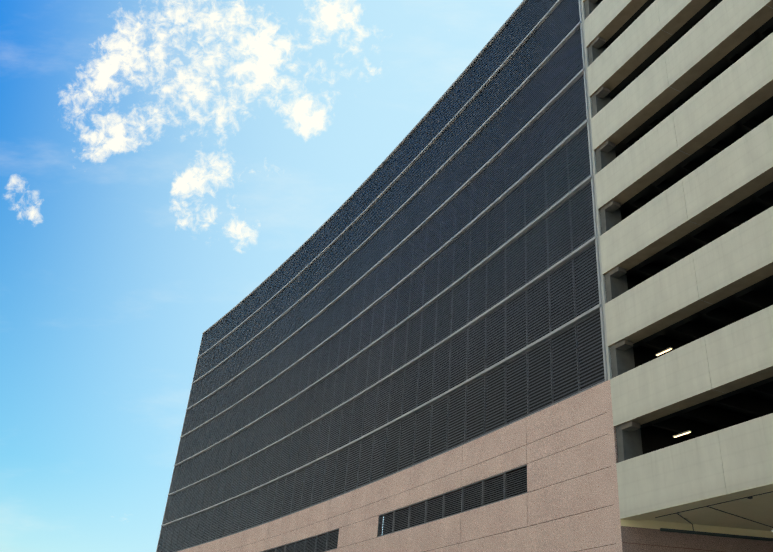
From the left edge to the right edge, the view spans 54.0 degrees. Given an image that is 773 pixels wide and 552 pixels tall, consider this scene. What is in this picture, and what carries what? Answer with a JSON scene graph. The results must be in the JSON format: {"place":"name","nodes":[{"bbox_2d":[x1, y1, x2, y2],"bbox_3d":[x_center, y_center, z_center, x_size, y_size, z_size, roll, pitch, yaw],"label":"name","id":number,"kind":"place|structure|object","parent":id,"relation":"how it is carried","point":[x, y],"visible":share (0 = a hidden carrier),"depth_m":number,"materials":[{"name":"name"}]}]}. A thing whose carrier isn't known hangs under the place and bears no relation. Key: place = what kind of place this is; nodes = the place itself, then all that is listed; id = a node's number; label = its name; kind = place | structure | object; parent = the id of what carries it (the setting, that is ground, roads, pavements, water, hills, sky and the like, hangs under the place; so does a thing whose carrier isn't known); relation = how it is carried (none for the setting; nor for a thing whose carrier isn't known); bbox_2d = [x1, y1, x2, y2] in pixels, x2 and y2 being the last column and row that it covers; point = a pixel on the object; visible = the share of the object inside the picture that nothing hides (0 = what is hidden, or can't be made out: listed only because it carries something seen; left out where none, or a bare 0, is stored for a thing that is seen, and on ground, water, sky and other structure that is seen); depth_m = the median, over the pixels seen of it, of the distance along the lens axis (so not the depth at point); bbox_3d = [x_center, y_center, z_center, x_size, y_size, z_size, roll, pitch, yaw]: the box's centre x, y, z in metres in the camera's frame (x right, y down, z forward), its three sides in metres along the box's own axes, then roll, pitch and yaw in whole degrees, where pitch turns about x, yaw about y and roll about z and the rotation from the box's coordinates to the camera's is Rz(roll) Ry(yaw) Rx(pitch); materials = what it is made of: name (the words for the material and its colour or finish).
{"place":"outdoors","nodes":[
{"label":"outdoors","id":0,"kind":"place"},
{"bbox_2d":[156,334,205,551],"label":"trim","id":1,"kind":"structure","parent":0,"point":[178,460],"depth_m":85.95,"materials":[{"name":"grey metal"}]},
{"bbox_2d":[0,0,522,551],"label":"sky","id":2,"kind":"structure","parent":0,"point":[160,160],"materials":[{"name":"blue"}]},
{"bbox_2d":[581,0,642,462],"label":"deck columns","id":3,"kind":"structure","parent":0,"point":[620,357],"depth_m":31.80,"materials":[{"name":"grey concrete"}]},
{"bbox_2d":[606,380,621,543],"bbox_3d":[8.247,10.160,26.337,0.300,13.885,0.300,17,-31,-20],"label":"wall edge","id":4,"kind":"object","parent":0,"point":[612,471],"visible":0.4,"depth_m":27.99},
{"bbox_2d":[646,492,772,530],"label":"entrance soffit","id":5,"kind":"structure","parent":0,"point":[758,508],"depth_m":25.63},
{"bbox_2d":[655,491,772,530],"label":"soffit conduits","id":6,"kind":"object","parent":5,"relation":"attached to","point":[750,497],"visible":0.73,"depth_m":25.03,"materials":[{"name":"grey metal"}]},
{"label":"ground","id":7,"kind":"structure","parent":0,"visible":0},
{"bbox_2d":[161,80,604,551],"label":"louvers","id":8,"kind":"object","parent":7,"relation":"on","point":[402,374],"visible":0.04,"depth_m":47.19,"materials":[{"name":"black metal"}]},
{"bbox_2d":[163,69,579,550],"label":"mullions","id":9,"kind":"object","parent":8,"relation":"attached to","point":[366,386],"depth_m":52.72,"materials":[{"name":"grey metal"}]},
{"bbox_2d":[156,0,607,551],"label":"louver frame rails","id":10,"kind":"object","parent":8,"relation":"attached to","point":[567,258],"visible":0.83,"depth_m":48.32,"materials":[{"name":"grey metal"}]},
{"bbox_2d":[157,0,604,551],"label":"louver blades","id":11,"kind":"object","parent":10,"relation":"attached to","point":[492,137],"visible":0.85,"depth_m":48.83,"materials":[{"name":"grey metal"}]},
{"bbox_2d":[224,412,622,551],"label":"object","id":12,"kind":"object","parent":7,"relation":"on","point":[467,487],"visible":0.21,"depth_m":35.98,"materials":[{"name":"brown"}]},
{"bbox_2d":[261,464,527,551],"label":"louvers","id":13,"kind":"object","parent":12,"relation":"on","point":[442,511],"depth_m":38.94,"materials":[{"name":"black metal"}]},
{"bbox_2d":[268,467,526,551],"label":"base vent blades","id":14,"kind":"object","parent":13,"relation":"in","point":[428,510],"visible":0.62,"depth_m":38.80,"materials":[{"name":"grey metal"}]},
{"bbox_2d":[178,380,622,551],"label":"stone base panels","id":15,"kind":"object","parent":12,"relation":"on","point":[593,528],"visible":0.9,"depth_m":33.71,"materials":[{"name":"beige stone"}]},
{"bbox_2d":[600,0,772,453],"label":"deck slabs","id":16,"kind":"object","parent":7,"relation":"on","point":[743,404],"visible":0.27,"depth_m":29.23,"materials":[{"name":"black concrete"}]},
{"bbox_2d":[655,347,691,437],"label":"deck strip lights","id":17,"kind":"object","parent":16,"relation":"attached to","point":[660,353],"visible":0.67,"depth_m":28.91},
{"bbox_2d":[582,0,772,520],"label":"spandrels","id":18,"kind":"object","parent":16,"relation":"attached to","point":[734,462],"visible":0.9,"depth_m":27.69,"materials":[{"name":"paint"}]},
{"bbox_2d":[620,519,772,551],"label":"wall","id":19,"kind":"structure","parent":7,"relation":"on","point":[644,536],"depth_m":26.79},
{"bbox_2d":[660,528,772,540],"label":"beam","id":20,"kind":"structure","parent":19,"relation":"attached to","point":[716,534],"depth_m":26.81,"materials":[{"name":"grey"}]}
]}

